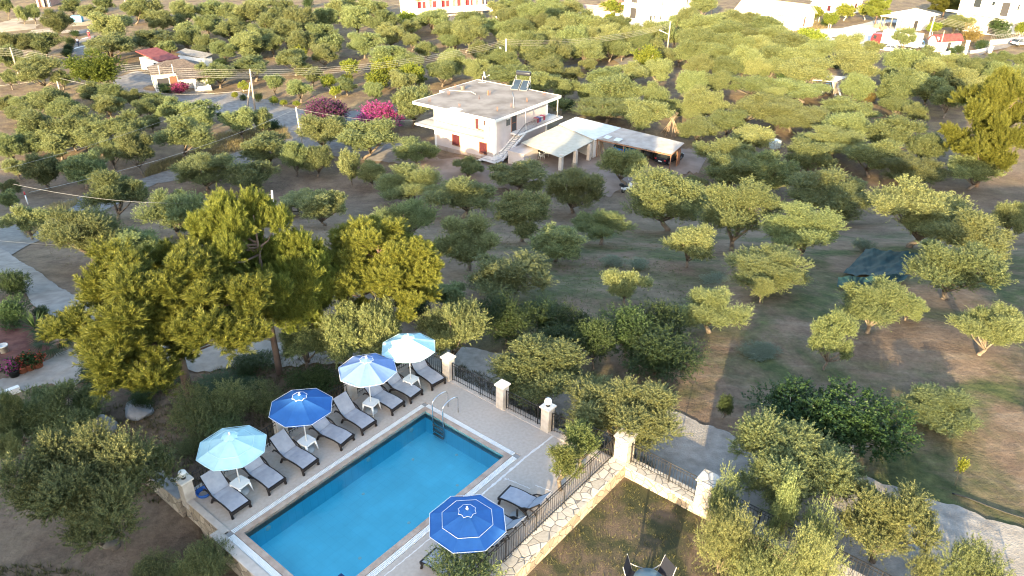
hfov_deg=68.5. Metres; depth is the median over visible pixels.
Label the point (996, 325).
olive tree
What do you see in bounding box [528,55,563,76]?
olive tree
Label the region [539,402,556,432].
pillar
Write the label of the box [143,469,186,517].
garden wall
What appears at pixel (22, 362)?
flower pot
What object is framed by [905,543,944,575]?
olive bush
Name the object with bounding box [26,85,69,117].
olive tree
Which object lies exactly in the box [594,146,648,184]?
olive tree
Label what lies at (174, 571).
olive bush
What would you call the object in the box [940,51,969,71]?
olive tree
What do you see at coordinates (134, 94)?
olive tree
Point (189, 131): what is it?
olive tree
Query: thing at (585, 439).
olive tree
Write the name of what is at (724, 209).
olive tree
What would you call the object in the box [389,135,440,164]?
olive tree
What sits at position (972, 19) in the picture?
olive tree
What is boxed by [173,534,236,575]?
olive bush
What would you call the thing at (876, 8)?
citrus tree
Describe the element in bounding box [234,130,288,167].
olive tree
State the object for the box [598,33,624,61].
olive tree
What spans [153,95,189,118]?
olive tree
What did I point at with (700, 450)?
track
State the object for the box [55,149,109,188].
olive tree
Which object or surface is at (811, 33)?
citrus tree
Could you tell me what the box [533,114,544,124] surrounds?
drying rack
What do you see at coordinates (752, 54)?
olive tree
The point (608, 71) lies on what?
olive tree
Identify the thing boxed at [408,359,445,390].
sun lounger
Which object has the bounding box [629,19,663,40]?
olive tree
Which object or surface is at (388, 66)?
citrus tree
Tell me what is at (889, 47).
car
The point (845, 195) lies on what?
olive tree
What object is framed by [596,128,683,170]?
carport
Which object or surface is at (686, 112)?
olive tree
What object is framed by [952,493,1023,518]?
irrigation hose
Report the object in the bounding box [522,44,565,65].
olive tree
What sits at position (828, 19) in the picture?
citrus tree
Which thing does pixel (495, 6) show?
olive tree
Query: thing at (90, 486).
olive tree
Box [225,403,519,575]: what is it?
swimming pool
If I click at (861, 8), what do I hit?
citrus tree
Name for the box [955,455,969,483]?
sapling
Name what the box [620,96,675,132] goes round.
olive tree
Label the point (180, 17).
olive tree
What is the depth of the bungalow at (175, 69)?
118.62 m
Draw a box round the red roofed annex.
[135,47,179,69]
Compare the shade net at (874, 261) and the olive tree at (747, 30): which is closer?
the shade net at (874, 261)
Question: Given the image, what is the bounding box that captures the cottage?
[812,0,862,15]
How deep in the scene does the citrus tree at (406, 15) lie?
164.24 m
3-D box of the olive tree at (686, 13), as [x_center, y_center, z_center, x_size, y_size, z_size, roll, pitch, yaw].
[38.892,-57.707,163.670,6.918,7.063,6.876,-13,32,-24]
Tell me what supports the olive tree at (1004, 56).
on the ground at (904, 354)
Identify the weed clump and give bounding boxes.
[599,254,626,267]
[624,256,648,268]
[698,271,728,283]
[735,338,777,363]
[750,340,782,358]
[850,237,884,251]
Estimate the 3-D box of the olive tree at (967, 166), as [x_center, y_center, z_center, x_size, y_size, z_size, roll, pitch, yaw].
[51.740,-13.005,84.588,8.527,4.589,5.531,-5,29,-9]
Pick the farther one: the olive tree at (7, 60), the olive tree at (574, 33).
the olive tree at (574, 33)
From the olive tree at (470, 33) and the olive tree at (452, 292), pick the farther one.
the olive tree at (470, 33)
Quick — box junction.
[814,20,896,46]
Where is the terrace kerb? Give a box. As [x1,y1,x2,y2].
[187,499,269,575]
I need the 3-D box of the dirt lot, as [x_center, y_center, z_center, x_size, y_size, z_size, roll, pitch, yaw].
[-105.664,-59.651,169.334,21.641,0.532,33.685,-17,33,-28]
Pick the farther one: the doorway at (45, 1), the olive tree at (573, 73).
the doorway at (45, 1)
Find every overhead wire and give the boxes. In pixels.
[1,84,246,169]
[15,184,270,202]
[33,113,285,191]
[272,45,503,75]
[273,43,504,73]
[274,41,505,71]
[275,42,494,69]
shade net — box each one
[837,274,907,286]
[844,248,918,275]
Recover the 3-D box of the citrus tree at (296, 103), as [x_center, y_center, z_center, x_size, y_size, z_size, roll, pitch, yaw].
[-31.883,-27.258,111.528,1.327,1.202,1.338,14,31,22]
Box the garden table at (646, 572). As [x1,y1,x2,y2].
[633,568,661,575]
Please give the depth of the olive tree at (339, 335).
30.88 m
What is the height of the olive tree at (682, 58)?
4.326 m
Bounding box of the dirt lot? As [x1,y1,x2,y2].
[0,16,91,33]
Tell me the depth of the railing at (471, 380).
29.91 m
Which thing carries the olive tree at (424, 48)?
on the ground at (904, 354)
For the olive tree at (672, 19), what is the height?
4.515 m
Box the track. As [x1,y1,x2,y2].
[426,347,1023,575]
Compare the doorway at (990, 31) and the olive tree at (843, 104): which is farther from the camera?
the doorway at (990, 31)
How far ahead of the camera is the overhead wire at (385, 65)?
117.70 m
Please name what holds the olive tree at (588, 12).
on the ground at (904, 354)
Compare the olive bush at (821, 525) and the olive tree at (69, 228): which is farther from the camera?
the olive tree at (69, 228)
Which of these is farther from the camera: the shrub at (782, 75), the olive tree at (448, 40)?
the olive tree at (448, 40)
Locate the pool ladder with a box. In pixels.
[432,391,458,439]
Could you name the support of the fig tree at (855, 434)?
on the ground at (904, 354)
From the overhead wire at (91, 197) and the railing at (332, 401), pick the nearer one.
the railing at (332, 401)
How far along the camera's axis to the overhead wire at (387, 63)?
117.75 m
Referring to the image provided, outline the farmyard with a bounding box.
[416,148,705,196]
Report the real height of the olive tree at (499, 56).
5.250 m
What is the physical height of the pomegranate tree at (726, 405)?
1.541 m
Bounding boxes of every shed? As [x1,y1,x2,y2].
[176,48,211,65]
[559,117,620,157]
[580,4,615,17]
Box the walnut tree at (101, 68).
[61,47,128,83]
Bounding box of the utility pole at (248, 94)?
[247,82,250,106]
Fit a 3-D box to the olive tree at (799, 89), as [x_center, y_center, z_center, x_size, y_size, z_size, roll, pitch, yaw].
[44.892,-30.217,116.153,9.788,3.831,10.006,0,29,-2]
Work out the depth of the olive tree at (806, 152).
85.79 m
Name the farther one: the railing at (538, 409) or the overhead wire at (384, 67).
the overhead wire at (384, 67)
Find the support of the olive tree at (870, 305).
on the ground at (904, 354)
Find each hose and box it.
[195,486,209,498]
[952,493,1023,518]
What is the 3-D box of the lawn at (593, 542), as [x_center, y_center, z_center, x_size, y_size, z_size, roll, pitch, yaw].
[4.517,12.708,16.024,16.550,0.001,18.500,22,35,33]
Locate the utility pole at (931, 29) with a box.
[926,15,935,43]
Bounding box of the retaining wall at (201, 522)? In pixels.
[185,505,252,575]
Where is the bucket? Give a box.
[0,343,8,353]
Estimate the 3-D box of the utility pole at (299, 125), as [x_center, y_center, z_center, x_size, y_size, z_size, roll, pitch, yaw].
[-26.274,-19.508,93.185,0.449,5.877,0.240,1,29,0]
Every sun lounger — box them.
[199,470,251,519]
[239,456,286,495]
[269,428,319,475]
[308,417,354,450]
[332,391,376,435]
[363,384,404,415]
[385,371,422,403]
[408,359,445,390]
[419,547,475,574]
[484,532,507,557]
[497,485,550,519]
[500,514,526,541]
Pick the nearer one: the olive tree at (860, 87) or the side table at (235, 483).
the side table at (235, 483)
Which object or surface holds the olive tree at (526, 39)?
on the ground at (904, 354)
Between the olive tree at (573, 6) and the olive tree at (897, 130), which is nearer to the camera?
the olive tree at (897, 130)
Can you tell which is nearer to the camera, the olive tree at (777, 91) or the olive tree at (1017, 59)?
the olive tree at (777, 91)
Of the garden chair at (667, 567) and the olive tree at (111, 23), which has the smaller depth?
the garden chair at (667, 567)
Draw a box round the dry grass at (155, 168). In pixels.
[23,19,830,237]
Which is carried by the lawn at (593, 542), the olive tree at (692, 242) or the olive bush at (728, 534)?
the olive bush at (728, 534)
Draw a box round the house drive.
[296,137,420,165]
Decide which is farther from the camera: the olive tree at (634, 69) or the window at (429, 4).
the window at (429, 4)
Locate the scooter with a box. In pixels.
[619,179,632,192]
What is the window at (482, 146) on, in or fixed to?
in the villa
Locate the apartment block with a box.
[621,0,692,25]
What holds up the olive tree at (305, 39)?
on the ground at (904, 354)
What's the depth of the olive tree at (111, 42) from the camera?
134.31 m
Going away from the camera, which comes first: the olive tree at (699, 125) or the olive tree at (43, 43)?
the olive tree at (699, 125)
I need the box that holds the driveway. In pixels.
[0,340,460,391]
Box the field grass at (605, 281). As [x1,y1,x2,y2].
[477,253,709,353]
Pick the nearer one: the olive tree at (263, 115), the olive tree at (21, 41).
the olive tree at (263, 115)
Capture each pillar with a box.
[174,473,195,509]
[272,420,288,433]
[343,382,357,400]
[440,352,455,381]
[494,379,510,409]
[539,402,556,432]
[614,428,637,469]
[693,469,722,516]
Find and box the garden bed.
[0,316,49,369]
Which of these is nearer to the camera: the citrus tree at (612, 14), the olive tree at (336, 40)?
the olive tree at (336, 40)
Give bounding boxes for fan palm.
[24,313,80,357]
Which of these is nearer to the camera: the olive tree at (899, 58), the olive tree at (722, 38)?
the olive tree at (899, 58)
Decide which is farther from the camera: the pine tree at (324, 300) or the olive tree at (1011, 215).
the olive tree at (1011, 215)
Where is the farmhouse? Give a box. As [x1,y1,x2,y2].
[36,0,61,6]
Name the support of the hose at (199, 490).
on the pool terrace
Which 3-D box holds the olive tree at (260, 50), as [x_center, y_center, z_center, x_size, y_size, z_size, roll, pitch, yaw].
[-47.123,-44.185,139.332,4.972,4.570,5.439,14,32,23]
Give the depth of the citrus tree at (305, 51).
135.68 m
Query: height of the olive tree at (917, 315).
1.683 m
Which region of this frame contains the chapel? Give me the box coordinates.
[928,33,963,51]
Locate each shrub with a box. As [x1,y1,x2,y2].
[0,268,33,298]
[0,290,32,332]
[30,304,50,317]
[60,49,71,56]
[62,43,74,51]
[65,36,75,44]
[66,382,106,417]
[69,30,79,35]
[73,360,93,389]
[118,376,180,397]
[125,392,155,408]
[156,82,172,93]
[192,364,267,406]
[213,58,228,64]
[225,348,274,377]
[239,93,246,100]
[254,92,262,101]
[268,118,280,130]
[280,362,342,394]
[414,301,431,318]
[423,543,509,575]
[564,98,575,109]
[775,73,786,78]
[827,57,842,68]
[853,90,876,101]
[945,46,956,53]
[954,44,965,53]
[962,22,986,43]
[975,39,990,48]
[987,18,1013,32]
[994,26,1011,38]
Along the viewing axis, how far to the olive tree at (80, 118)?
90.70 m
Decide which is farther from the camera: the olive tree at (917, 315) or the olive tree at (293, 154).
the olive tree at (293, 154)
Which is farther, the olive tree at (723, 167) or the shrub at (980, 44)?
the shrub at (980, 44)
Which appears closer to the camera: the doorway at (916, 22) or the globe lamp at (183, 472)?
the globe lamp at (183, 472)
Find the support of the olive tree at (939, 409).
on the ground at (904, 354)
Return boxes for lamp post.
[659,22,670,47]
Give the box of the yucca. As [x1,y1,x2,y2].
[10,310,43,336]
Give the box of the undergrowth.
[0,347,655,575]
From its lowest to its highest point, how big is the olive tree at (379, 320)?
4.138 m
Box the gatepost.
[963,40,969,53]
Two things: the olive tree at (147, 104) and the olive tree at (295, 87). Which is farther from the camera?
the olive tree at (295, 87)
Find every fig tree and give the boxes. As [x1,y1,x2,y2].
[740,372,852,439]
[811,375,924,463]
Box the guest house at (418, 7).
[400,0,496,24]
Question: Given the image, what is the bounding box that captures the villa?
[412,79,562,163]
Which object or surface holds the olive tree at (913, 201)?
on the ground at (904, 354)
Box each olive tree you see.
[0,0,13,19]
[0,30,32,52]
[0,43,23,71]
[0,69,17,89]
[0,94,14,110]
[0,132,28,158]
[0,158,27,179]
[0,179,22,193]
[0,188,19,208]
[0,203,51,238]
[0,388,31,452]
[0,415,192,563]
[0,428,25,465]
[3,101,37,119]
[5,90,36,105]
[9,377,115,445]
[10,53,65,86]
[12,5,28,24]
[12,125,46,154]
[14,51,39,64]
[14,107,57,152]
[17,151,65,188]
[25,3,40,23]
[25,31,65,56]
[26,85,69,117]
[31,203,127,265]
[34,127,80,160]
[38,8,75,36]
[42,96,80,118]
[48,70,72,89]
[53,103,106,152]
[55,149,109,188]
[57,0,82,14]
[71,119,117,155]
[74,4,108,19]
[74,168,151,220]
[76,81,98,103]
[81,29,141,57]
[87,10,135,34]
[88,137,121,169]
[89,93,126,118]
[89,225,161,257]
[91,0,115,13]
[91,82,123,98]
[99,108,148,137]
[112,128,156,174]
[119,0,148,23]
[119,87,147,107]
[124,28,174,47]
[130,96,162,116]
[130,187,210,237]
[138,12,146,18]
[139,92,165,105]
[139,114,160,130]
[144,0,163,10]
[144,9,179,30]
[151,115,218,158]
[153,40,177,52]
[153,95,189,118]
[167,151,236,190]
[168,0,199,21]
[170,213,198,233]
[171,28,202,48]
[173,20,200,46]
[174,13,185,26]
[178,99,222,125]
[191,44,208,51]
[192,14,224,34]
[193,33,219,52]
[193,60,207,82]
[194,0,222,18]
[196,61,237,87]
[209,40,238,62]
[212,17,246,40]
[213,0,237,18]
[215,105,258,138]
[224,11,251,30]
[226,159,280,192]
[228,30,263,56]
[229,54,268,81]
[231,0,266,29]
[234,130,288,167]
[243,0,269,11]
[246,22,274,52]
[251,41,266,56]
[252,107,272,132]
[256,4,283,28]
[261,32,283,57]
[262,74,286,94]
[268,0,299,14]
[270,17,302,48]
[274,47,308,75]
[277,140,308,176]
[277,187,324,213]
[278,321,325,367]
[282,5,318,31]
[284,30,316,49]
[285,78,314,102]
[293,62,312,75]
[294,113,347,151]
[294,188,347,225]
[302,66,322,86]
[303,143,334,177]
[304,22,338,42]
[309,42,339,67]
[311,7,338,24]
[314,298,366,369]
[315,33,346,53]
[324,0,344,22]
[332,115,402,159]
[335,76,359,95]
[335,148,361,185]
[336,4,373,32]
[341,0,360,6]
[346,30,386,58]
[347,294,402,356]
[355,159,386,187]
[357,0,388,15]
[362,81,383,101]
[367,8,401,33]
[368,45,408,62]
[368,194,441,235]
[373,161,444,200]
[374,21,410,45]
[388,68,418,89]
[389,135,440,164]
[390,82,433,127]
[394,51,425,71]
[400,19,421,33]
[401,33,421,50]
[410,7,450,32]
[410,294,493,357]
[413,40,439,59]
[415,74,428,86]
[418,175,497,217]
[424,59,460,86]
[431,20,456,45]
[431,210,501,270]
[433,280,468,305]
[435,47,466,79]
[440,34,472,48]
[450,16,488,52]
[451,154,484,177]
[452,10,488,26]
[461,57,492,79]
[461,247,559,300]
[467,39,493,55]
[473,52,490,65]
[481,16,507,41]
[485,0,506,19]
[485,47,520,68]
[485,63,531,85]
[485,331,592,409]
[486,157,549,192]
[489,189,555,241]
[495,5,521,21]
[495,31,518,52]
[499,0,513,7]
[500,16,535,33]
[509,30,544,64]
[510,0,536,7]
[516,1,550,18]
[517,71,555,90]
[518,44,537,61]
[522,11,547,31]
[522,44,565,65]
[526,221,589,261]
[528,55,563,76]
[533,25,560,45]
[536,0,561,7]
[542,166,608,213]
[544,13,578,31]
[545,35,573,60]
[545,440,586,490]
[546,2,569,19]
[548,97,570,113]
[550,74,581,97]
[555,24,590,59]
[558,418,607,468]
[559,0,584,14]
[559,370,694,460]
[561,66,584,80]
[565,11,596,27]
[567,208,639,244]
[568,94,637,123]
[570,38,604,66]
[574,82,594,99]
[578,8,595,16]
[578,58,597,71]
[584,25,608,43]
[584,66,623,82]
[586,15,613,32]
[588,72,642,98]
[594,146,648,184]
[597,21,633,55]
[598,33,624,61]
[599,268,655,304]
[607,14,632,27]
[611,41,635,60]
[614,60,649,80]
[619,162,709,230]
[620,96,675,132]
[626,31,655,53]
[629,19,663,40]
[632,79,671,101]
[643,57,672,81]
[645,36,665,50]
[655,20,677,41]
[658,47,677,62]
[659,222,717,267]
[660,97,682,118]
[666,29,682,47]
[668,14,681,28]
[672,45,690,66]
[672,285,754,333]
[674,114,722,143]
[675,6,699,23]
[675,69,709,94]
[676,18,698,32]
[676,26,714,49]
[676,39,707,61]
[679,84,731,115]
[679,100,705,120]
[681,53,714,73]
[683,174,710,188]
[689,0,719,14]
[689,13,724,32]
[690,137,757,182]
[695,173,786,250]
[700,42,735,59]
[701,151,753,186]
[704,68,732,91]
[706,32,733,48]
[706,109,749,137]
[707,54,745,76]
[709,19,744,34]
[711,8,741,22]
[721,242,818,294]
[725,403,866,522]
[727,11,761,23]
[728,74,777,94]
[728,91,773,125]
[728,123,777,152]
[729,30,756,52]
[729,43,766,76]
[732,22,769,37]
[740,148,800,192]
[742,56,774,75]
[743,34,776,50]
[745,14,786,28]
[750,276,777,302]
[754,200,849,256]
[757,24,794,41]
[758,43,788,63]
[758,85,788,100]
[759,56,785,77]
[759,94,834,133]
[770,30,809,48]
[771,77,835,102]
[775,56,835,82]
[778,42,818,61]
[783,136,837,176]
[783,163,877,222]
[793,124,871,157]
[805,37,836,59]
[806,304,859,369]
[818,95,883,121]
[818,451,869,502]
[819,110,871,136]
[829,48,880,77]
[832,476,950,570]
[833,31,865,58]
[835,273,927,333]
[838,71,877,101]
[842,136,904,177]
[861,173,977,248]
[862,40,885,53]
[864,111,928,149]
[874,148,959,186]
[876,85,887,99]
[877,67,898,79]
[878,94,914,114]
[880,66,925,97]
[881,46,927,69]
[890,27,919,48]
[891,381,985,440]
[892,292,929,322]
[900,237,1019,299]
[902,101,930,123]
[905,131,949,158]
[909,71,955,106]
[912,56,950,77]
[913,206,1019,263]
[918,44,944,62]
[929,84,964,117]
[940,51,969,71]
[941,66,982,107]
[942,14,973,33]
[943,152,1008,189]
[944,299,1023,355]
[954,13,977,32]
[956,55,991,76]
[978,75,989,86]
[979,60,1016,75]
[981,55,994,61]
[987,50,1013,65]
[991,199,1023,235]
[1011,63,1023,77]
[1012,52,1023,64]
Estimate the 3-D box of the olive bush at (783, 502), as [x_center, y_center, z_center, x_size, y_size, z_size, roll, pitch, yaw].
[8.458,7.097,23.503,0.929,4.083,0.988,8,30,12]
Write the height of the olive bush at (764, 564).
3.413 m
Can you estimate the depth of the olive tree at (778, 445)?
24.88 m
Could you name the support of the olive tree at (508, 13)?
on the ground at (904, 354)
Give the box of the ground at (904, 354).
[0,0,1023,575]
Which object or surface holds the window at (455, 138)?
in the villa
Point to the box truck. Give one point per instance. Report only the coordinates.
(884, 38)
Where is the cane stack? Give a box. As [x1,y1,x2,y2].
[662,112,677,136]
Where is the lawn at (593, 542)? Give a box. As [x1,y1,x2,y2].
[527,477,803,575]
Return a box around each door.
[168,75,177,90]
[417,1,421,8]
[441,0,445,6]
[445,0,449,6]
[511,115,516,131]
[946,42,951,50]
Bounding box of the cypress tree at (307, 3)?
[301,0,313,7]
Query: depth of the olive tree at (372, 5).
174.11 m
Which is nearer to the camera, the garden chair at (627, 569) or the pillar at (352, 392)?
the garden chair at (627, 569)
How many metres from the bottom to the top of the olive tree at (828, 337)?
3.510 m
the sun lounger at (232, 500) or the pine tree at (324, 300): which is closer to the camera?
the sun lounger at (232, 500)
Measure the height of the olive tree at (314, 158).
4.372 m
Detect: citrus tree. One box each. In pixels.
[231,92,238,97]
[237,80,248,90]
[268,96,278,103]
[279,100,287,105]
[290,44,307,54]
[292,100,299,105]
[319,73,336,90]
[329,86,341,97]
[339,58,360,73]
[341,73,352,78]
[363,69,389,88]
[369,55,398,79]
[397,9,416,23]
[399,61,424,83]
[599,0,623,13]
[604,11,615,18]
[631,44,662,64]
[797,26,829,42]
[813,5,824,22]
[822,11,840,27]
[835,3,857,20]
[856,1,871,19]
[925,21,942,34]
[1014,21,1023,37]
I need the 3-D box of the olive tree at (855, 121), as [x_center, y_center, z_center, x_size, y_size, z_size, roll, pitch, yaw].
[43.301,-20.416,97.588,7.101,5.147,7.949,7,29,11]
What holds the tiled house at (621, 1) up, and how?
on the ground at (904, 354)
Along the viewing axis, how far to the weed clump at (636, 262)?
46.72 m
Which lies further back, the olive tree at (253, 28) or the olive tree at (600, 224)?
the olive tree at (253, 28)
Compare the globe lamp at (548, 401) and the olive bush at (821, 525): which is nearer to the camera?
the olive bush at (821, 525)
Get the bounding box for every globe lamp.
[178,469,186,479]
[544,397,551,406]
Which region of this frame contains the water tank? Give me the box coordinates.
[768,138,781,150]
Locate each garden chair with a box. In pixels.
[623,554,641,575]
[653,554,676,575]
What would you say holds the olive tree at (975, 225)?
on the ground at (904, 354)
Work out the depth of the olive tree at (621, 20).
156.13 m
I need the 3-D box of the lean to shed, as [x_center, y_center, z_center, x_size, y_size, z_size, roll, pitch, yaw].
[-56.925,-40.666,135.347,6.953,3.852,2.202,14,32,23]
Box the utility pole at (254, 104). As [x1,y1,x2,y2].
[249,69,255,109]
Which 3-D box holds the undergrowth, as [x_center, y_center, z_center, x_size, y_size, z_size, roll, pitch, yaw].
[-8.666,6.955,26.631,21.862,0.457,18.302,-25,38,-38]
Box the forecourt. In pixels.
[113,71,307,134]
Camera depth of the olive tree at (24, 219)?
53.28 m
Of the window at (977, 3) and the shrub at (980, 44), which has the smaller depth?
the shrub at (980, 44)
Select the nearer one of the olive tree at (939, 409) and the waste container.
the olive tree at (939, 409)
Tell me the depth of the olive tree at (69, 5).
175.39 m
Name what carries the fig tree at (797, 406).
on the ground at (904, 354)
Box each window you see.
[156,77,169,85]
[427,1,431,7]
[452,134,459,146]
[475,118,484,130]
[479,141,486,154]
[973,0,981,7]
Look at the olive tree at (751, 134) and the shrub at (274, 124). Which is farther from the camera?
the shrub at (274, 124)
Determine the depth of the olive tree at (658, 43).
141.07 m
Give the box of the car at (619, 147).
[612,144,634,151]
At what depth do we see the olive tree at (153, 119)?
99.49 m
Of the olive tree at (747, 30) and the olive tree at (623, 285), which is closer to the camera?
the olive tree at (623, 285)
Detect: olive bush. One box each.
[126,546,178,575]
[160,558,189,575]
[163,377,227,441]
[167,429,207,461]
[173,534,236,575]
[197,408,255,439]
[204,376,256,420]
[239,376,286,418]
[692,496,764,575]
[703,461,744,533]
[725,524,805,575]
[765,465,801,540]
[778,517,853,575]
[799,492,847,549]
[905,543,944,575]
[934,530,1016,575]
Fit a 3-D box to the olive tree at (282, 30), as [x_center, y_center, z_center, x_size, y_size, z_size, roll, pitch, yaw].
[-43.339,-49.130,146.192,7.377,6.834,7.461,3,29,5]
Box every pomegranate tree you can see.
[475,289,538,350]
[518,295,564,333]
[536,321,582,345]
[538,301,594,343]
[569,313,617,369]
[595,300,658,363]
[620,316,714,385]
[632,298,695,343]
[716,394,733,419]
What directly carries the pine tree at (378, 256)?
on the ground at (904, 354)
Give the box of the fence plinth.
[194,363,609,493]
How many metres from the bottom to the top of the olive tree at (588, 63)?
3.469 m
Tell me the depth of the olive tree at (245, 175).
78.37 m
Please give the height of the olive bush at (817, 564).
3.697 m
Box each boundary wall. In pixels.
[0,385,20,393]
[970,47,988,52]
[989,33,1023,44]
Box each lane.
[0,248,100,320]
[72,23,93,55]
[956,35,1023,54]
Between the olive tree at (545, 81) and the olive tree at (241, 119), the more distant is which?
the olive tree at (545, 81)
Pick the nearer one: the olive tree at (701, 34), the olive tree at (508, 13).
the olive tree at (701, 34)
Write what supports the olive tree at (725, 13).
on the ground at (904, 354)
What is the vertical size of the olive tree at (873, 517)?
3.504 m
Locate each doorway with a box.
[43,0,50,6]
[630,7,636,18]
[913,21,917,30]
[986,20,995,34]
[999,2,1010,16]
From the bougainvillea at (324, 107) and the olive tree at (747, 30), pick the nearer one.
the bougainvillea at (324, 107)
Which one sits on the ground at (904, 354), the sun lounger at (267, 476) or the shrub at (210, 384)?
the shrub at (210, 384)
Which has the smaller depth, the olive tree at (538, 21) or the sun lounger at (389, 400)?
the sun lounger at (389, 400)
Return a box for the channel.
[384,436,552,575]
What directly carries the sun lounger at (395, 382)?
on the pool terrace
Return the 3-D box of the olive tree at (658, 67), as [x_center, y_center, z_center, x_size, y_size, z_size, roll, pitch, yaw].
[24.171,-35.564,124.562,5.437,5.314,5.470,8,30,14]
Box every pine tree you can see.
[35,232,288,411]
[181,184,332,374]
[254,229,344,362]
[324,213,444,323]
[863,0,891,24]
[926,0,960,17]
[937,64,1023,186]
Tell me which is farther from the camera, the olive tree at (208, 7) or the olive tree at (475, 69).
the olive tree at (208, 7)
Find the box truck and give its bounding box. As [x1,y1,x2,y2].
[870,29,923,49]
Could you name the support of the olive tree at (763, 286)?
on the ground at (904, 354)
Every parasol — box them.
[196,425,266,495]
[269,388,332,452]
[338,353,396,414]
[382,333,434,384]
[429,494,505,553]
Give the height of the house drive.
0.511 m
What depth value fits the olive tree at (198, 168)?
79.21 m
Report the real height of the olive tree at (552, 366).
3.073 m
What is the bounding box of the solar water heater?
[510,70,530,90]
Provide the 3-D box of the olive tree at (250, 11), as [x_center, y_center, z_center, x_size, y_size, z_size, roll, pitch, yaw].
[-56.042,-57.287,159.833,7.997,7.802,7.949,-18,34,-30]
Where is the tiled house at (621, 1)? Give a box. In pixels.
[597,0,623,15]
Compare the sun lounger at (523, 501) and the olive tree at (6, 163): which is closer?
the sun lounger at (523, 501)
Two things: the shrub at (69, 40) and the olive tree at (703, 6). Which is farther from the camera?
the olive tree at (703, 6)
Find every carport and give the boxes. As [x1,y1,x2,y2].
[522,125,593,169]
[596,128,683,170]
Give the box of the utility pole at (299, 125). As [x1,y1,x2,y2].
[295,107,302,144]
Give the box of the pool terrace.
[194,363,609,575]
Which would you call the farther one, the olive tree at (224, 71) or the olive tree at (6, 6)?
the olive tree at (6, 6)
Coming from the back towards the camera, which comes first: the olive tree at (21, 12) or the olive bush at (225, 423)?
the olive tree at (21, 12)
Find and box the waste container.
[70,15,83,21]
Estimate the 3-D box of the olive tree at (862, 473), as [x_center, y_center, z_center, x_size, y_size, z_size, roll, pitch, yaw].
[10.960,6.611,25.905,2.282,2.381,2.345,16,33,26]
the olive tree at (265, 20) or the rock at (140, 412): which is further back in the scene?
the olive tree at (265, 20)
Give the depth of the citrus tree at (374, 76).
119.38 m
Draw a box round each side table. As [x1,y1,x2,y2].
[229,475,253,491]
[297,434,318,450]
[362,397,381,416]
[403,374,420,386]
[510,509,524,520]
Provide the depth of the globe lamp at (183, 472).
24.28 m
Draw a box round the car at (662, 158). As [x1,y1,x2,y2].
[654,152,683,164]
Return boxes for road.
[0,105,397,254]
[437,57,638,93]
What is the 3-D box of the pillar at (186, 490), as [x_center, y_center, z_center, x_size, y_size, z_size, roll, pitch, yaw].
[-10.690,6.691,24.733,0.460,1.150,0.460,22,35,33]
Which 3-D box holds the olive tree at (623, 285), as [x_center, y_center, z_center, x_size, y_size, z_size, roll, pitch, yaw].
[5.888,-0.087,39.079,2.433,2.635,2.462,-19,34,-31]
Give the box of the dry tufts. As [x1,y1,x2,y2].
[44,29,683,266]
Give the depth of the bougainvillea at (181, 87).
116.29 m
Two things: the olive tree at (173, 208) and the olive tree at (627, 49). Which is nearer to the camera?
the olive tree at (173, 208)
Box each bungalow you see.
[147,59,212,92]
[735,0,817,30]
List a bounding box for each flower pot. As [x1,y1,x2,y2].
[0,356,22,377]
[11,355,28,373]
[18,351,40,370]
[19,349,46,368]
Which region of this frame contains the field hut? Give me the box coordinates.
[812,75,846,96]
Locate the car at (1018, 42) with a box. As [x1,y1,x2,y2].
[1010,38,1023,45]
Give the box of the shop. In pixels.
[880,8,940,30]
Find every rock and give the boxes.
[89,414,117,435]
[124,400,153,420]
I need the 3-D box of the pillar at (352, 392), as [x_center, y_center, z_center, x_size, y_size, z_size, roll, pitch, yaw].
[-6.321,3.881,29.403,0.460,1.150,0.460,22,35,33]
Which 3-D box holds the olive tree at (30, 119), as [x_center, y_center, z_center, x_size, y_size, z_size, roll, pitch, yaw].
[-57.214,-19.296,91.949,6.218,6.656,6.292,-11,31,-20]
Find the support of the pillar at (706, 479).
on the stone wall at (655, 483)
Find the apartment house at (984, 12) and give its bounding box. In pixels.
[946,0,1023,35]
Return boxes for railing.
[190,422,276,490]
[288,383,346,433]
[357,363,407,392]
[425,353,442,373]
[452,363,494,400]
[465,437,614,575]
[506,390,540,425]
[551,413,614,451]
[630,443,697,493]
[715,489,810,551]
[825,545,891,575]
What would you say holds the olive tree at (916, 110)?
on the ground at (904, 354)
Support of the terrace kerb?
on the pool terrace
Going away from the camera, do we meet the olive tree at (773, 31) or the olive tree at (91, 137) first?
the olive tree at (91, 137)
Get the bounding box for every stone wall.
[490,456,626,575]
[624,458,864,575]
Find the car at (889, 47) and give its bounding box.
[880,44,900,50]
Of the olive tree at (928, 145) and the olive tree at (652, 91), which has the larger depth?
the olive tree at (652, 91)
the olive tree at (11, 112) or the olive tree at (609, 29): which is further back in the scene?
the olive tree at (609, 29)
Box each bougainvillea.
[168,81,189,93]
[302,97,350,121]
[352,99,404,125]
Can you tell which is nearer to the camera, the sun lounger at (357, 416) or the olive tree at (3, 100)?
the sun lounger at (357, 416)
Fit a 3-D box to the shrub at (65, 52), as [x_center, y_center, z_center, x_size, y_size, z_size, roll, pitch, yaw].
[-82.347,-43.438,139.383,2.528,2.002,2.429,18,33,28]

